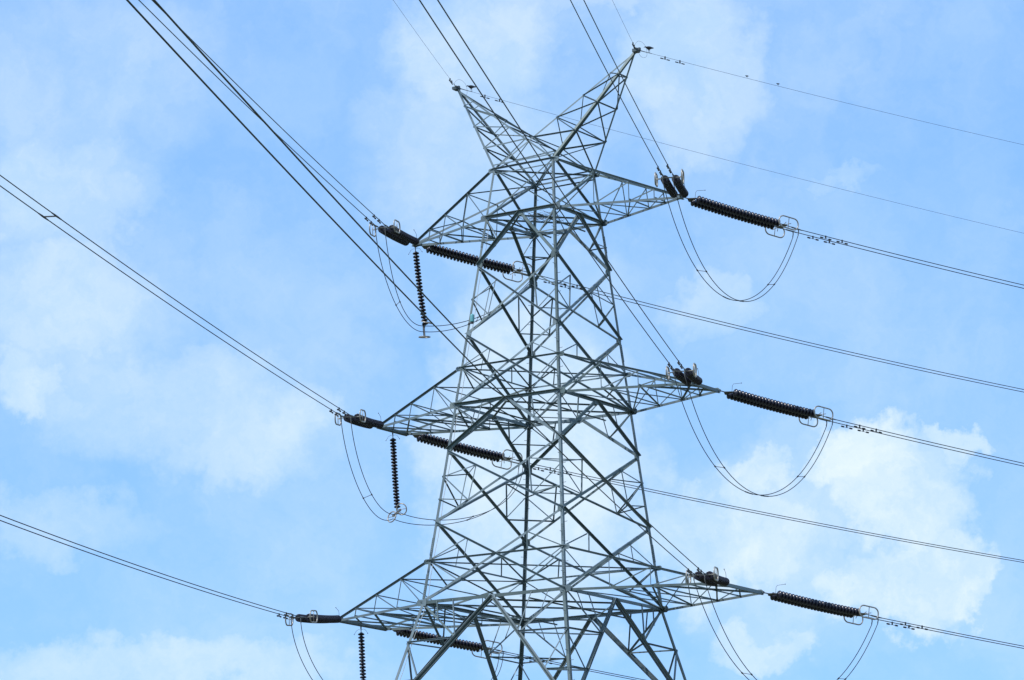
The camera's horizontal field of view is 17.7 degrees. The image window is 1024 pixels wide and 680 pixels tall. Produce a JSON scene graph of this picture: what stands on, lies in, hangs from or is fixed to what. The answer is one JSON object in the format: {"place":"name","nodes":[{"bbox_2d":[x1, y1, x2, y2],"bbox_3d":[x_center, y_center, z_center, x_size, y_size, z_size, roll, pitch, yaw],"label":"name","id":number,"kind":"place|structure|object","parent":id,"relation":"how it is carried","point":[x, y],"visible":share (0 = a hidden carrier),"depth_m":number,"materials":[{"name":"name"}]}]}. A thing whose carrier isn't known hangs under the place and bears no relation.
{"place":"outdoors","nodes":[
{"label":"outdoors","id":0,"kind":"place"},
{"bbox_2d":[0,0,1023,679],"label":"sky","id":1,"kind":"structure","parent":0,"point":[130,431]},
{"label":"ground","id":2,"kind":"structure","parent":0,"visible":0},
{"bbox_2d":[340,47,763,679],"bbox_3d":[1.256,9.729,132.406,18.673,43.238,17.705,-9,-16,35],"label":"lattice tower","id":3,"kind":"structure","parent":2,"relation":"on","point":[564,589],"depth_m":133.89,"materials":[{"name":"metal"}]},
{"bbox_2d":[285,607,341,625],"bbox_3d":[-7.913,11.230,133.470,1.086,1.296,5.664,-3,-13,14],"label":"tension insulator","id":4,"kind":"object","parent":3,"relation":"attached to","point":[312,618],"visible":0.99,"depth_m":132.21,"materials":[{"name":"brown ceramic"}]},
{"bbox_2d":[0,515,299,618],"bbox_3d":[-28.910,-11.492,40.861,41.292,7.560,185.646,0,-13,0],"label":"conductor pair","id":5,"kind":"object","parent":4,"relation":"attached to","point":[285,615],"visible":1,"depth_m":112.86},
{"bbox_2d":[334,409,383,428],"bbox_3d":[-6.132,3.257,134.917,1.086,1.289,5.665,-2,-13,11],"label":"tension insulator","id":6,"kind":"object","parent":3,"relation":"attached to","point":[359,420],"visible":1,"depth_m":133.74,"materials":[{"name":"brown ceramic"}]},
{"bbox_2d":[0,175,349,416],"bbox_3d":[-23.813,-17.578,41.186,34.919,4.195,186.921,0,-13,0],"label":"conductor pair","id":7,"kind":"object","parent":6,"relation":"attached to","point":[338,409],"visible":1,"depth_m":106.54},
{"bbox_2d":[354,626,367,679],"bbox_3d":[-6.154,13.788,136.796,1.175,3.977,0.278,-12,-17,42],"label":"pilot insulator","id":8,"kind":"object","parent":3,"relation":"hanging from","point":[361,637],"visible":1,"depth_m":136.97,"materials":[{"name":"brown ceramic"}]},
{"bbox_2d":[291,623,502,679],"bbox_3d":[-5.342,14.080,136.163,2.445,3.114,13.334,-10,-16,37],"label":"jumper loop","id":9,"kind":"object","parent":8,"relation":"hanging from","point":[319,674],"visible":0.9,"depth_m":131.58,"materials":[{"name":"grey metal"}]},
{"bbox_2d":[369,219,418,245],"bbox_3d":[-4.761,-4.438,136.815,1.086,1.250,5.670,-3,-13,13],"label":"tension insulator","id":10,"kind":"object","parent":3,"relation":"attached to","point":[396,234],"visible":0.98,"depth_m":136.01,"materials":[{"name":"brown ceramic"}]},
{"bbox_2d":[139,0,384,225],"bbox_3d":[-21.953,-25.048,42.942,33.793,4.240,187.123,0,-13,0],"label":"conductor pair","id":11,"kind":"object","parent":10,"relation":"attached to","point":[378,220],"visible":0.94,"depth_m":117.10},
{"bbox_2d":[387,432,406,522],"bbox_3d":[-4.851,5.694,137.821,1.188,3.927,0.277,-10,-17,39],"label":"pilot insulator","id":12,"kind":"object","parent":3,"relation":"hanging from","point":[395,484],"visible":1,"depth_m":137.74,"materials":[{"name":"brown ceramic"}]},
{"bbox_2d":[341,422,522,525],"bbox_3d":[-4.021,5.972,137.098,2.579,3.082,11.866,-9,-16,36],"label":"jumper loop","id":13,"kind":"object","parent":12,"relation":"hanging from","point":[408,515],"visible":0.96,"depth_m":137.29,"materials":[{"name":"grey metal"}]},
{"bbox_2d":[408,246,431,337],"bbox_3d":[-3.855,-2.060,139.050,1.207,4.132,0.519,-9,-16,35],"label":"pilot insulator","id":14,"kind":"object","parent":3,"relation":"hanging from","point":[424,320],"visible":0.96,"depth_m":138.94,"materials":[{"name":"brown ceramic"}]},
{"bbox_2d":[375,231,529,331],"bbox_3d":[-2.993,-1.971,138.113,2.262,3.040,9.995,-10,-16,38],"label":"jumper loop","id":15,"kind":"object","parent":14,"relation":"hanging from","point":[401,304],"visible":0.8,"depth_m":137.17,"materials":[{"name":"grey metal"}]},
{"bbox_2d":[393,0,456,86],"bbox_3d":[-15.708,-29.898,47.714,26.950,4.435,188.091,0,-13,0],"label":"earth wire","id":16,"kind":"object","parent":3,"relation":"attached to","point":[450,80],"visible":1,"depth_m":135.33,"materials":[{"name":"grey metal"}]},
{"bbox_2d":[393,625,506,658],"bbox_3d":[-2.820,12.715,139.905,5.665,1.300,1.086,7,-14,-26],"label":"tension insulator","id":17,"kind":"object","parent":3,"relation":"attached to","point":[472,647],"visible":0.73,"depth_m":139.86,"materials":[{"name":"brown ceramic"}]},
{"bbox_2d":[504,652,643,679],"bbox_3d":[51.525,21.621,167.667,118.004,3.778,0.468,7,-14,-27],"label":"conductor pair","id":18,"kind":"object","parent":17,"relation":"attached to","point":[575,666],"visible":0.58,"depth_m":142.49},
{"bbox_2d":[413,427,525,469],"bbox_3d":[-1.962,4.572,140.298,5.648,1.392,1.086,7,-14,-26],"label":"tension insulator","id":19,"kind":"object","parent":3,"relation":"attached to","point":[463,448],"visible":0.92,"depth_m":140.19,"materials":[{"name":"brown ceramic"}]},
{"bbox_2d":[530,463,1023,562],"bbox_3d":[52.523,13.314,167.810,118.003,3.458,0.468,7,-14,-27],"label":"conductor pair","id":20,"kind":"object","parent":19,"relation":"attached to","point":[773,514],"visible":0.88,"depth_m":146.91},
{"bbox_2d":[422,245,535,281],"bbox_3d":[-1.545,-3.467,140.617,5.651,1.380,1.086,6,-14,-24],"label":"tension insulator","id":21,"kind":"object","parent":3,"relation":"attached to","point":[503,268],"visible":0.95,"depth_m":140.45,"materials":[{"name":"brown ceramic"}]},
{"bbox_2d":[538,275,1023,391],"bbox_3d":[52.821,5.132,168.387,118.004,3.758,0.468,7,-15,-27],"label":"conductor pair","id":22,"kind":"object","parent":21,"relation":"attached to","point":[565,285],"visible":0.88,"depth_m":147.04},
{"bbox_2d":[519,210,562,221],"bbox_3d":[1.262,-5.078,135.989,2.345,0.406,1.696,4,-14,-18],"label":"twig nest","id":23,"kind":"object","parent":3,"relation":"on","point":[540,217],"visible":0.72,"depth_m":135.92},
{"bbox_2d":[654,169,688,197],"bbox_3d":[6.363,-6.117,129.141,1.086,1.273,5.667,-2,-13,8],"label":"tension insulator","id":24,"kind":"object","parent":3,"relation":"attached to","point":[679,184],"visible":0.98,"depth_m":127.95,"materials":[{"name":"brown ceramic"}]},
{"bbox_2d":[570,0,672,174],"bbox_3d":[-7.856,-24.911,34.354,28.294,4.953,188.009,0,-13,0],"label":"conductor pair","id":25,"kind":"object","parent":24,"relation":"attached to","point":[667,166],"visible":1,"depth_m":111.40},
{"bbox_2d":[662,181,797,301],"bbox_3d":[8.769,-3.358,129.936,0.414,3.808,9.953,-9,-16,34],"label":"jumper loop","id":26,"kind":"object","parent":24,"relation":"hanging from","point":[706,270],"visible":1,"depth_m":128.31,"materials":[{"name":"grey metal"}]},
{"bbox_2d":[666,363,702,384],"bbox_3d":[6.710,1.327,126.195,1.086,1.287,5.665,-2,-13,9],"label":"tension insulator","id":27,"kind":"object","parent":3,"relation":"attached to","point":[689,374],"visible":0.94,"depth_m":124.67,"materials":[{"name":"brown ceramic"}]},
{"bbox_2d":[419,0,683,370],"bbox_3d":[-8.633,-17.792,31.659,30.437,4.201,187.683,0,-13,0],"label":"conductor pair","id":28,"kind":"object","parent":27,"relation":"attached to","point":[678,363],"visible":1,"depth_m":89.03},
{"bbox_2d":[674,376,831,496],"bbox_3d":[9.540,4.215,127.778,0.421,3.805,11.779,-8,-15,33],"label":"jumper loop","id":29,"kind":"object","parent":27,"relation":"hanging from","point":[729,473],"visible":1,"depth_m":126.17,"materials":[{"name":"grey metal"}]},
{"bbox_2d":[686,566,729,585],"bbox_3d":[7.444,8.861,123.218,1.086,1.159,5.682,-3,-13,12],"label":"tension insulator","id":30,"kind":"object","parent":3,"relation":"attached to","point":[710,578],"visible":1,"depth_m":121.65,"materials":[{"name":"brown ceramic"}]},
{"bbox_2d":[126,0,704,575],"bbox_3d":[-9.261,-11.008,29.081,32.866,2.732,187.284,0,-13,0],"label":"conductor pair","id":31,"kind":"object","parent":30,"relation":"attached to","point":[384,252],"visible":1,"depth_m":64.58},
{"bbox_2d":[694,580,877,679],"bbox_3d":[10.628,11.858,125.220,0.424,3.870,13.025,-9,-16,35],"label":"jumper loop","id":32,"kind":"object","parent":30,"relation":"hanging from","point":[742,662],"visible":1,"depth_m":122.10,"materials":[{"name":"grey metal"}]},
{"bbox_2d":[454,79,1020,232],"bbox_3d":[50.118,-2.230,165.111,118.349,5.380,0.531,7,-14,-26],"label":"earth wire","id":33,"kind":"object","parent":3,"relation":"attached to","point":[701,153],"visible":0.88,"depth_m":144.74,"materials":[{"name":"grey metal"}]},
{"bbox_2d":[682,190,802,237],"bbox_3d":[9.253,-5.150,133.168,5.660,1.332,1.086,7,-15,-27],"label":"tension insulator","id":34,"kind":"object","parent":3,"relation":"attached to","point":[728,211],"visible":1,"depth_m":133.01,"materials":[{"name":"brown ceramic"}]},
{"bbox_2d":[797,230,1023,288],"bbox_3d":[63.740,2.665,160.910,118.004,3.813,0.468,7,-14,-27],"label":"conductor pair","id":35,"kind":"object","parent":34,"relation":"attached to","point":[829,240],"visible":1,"depth_m":136.36},
{"bbox_2d":[719,383,834,426],"bbox_3d":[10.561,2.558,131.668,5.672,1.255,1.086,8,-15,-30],"label":"tension insulator","id":36,"kind":"object","parent":3,"relation":"attached to","point":[737,395],"visible":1,"depth_m":131.46,"materials":[{"name":"brown ceramic"}]},
{"bbox_2d":[830,419,1023,465],"bbox_3d":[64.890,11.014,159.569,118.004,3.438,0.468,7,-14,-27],"label":"conductor pair","id":37,"kind":"object","parent":36,"relation":"attached to","point":[863,429],"visible":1,"depth_m":134.64},
{"bbox_2d":[763,584,881,624],"bbox_3d":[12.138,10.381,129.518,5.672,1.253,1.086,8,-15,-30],"label":"tension insulator","id":38,"kind":"object","parent":3,"relation":"attached to","point":[811,604],"visible":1,"depth_m":129.29,"materials":[{"name":"brown ceramic"}]},
{"bbox_2d":[876,618,1023,648],"bbox_3d":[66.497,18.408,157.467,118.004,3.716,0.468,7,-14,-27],"label":"conductor pair","id":39,"kind":"object","parent":38,"relation":"attached to","point":[909,626],"visible":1,"depth_m":131.95},
{"bbox_2d":[635,41,1022,144],"bbox_3d":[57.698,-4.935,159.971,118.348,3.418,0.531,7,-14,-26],"label":"earth wire","id":40,"kind":"object","parent":3,"relation":"attached to","point":[665,57],"visible":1,"depth_m":136.91,"materials":[{"name":"grey metal"}]}
]}

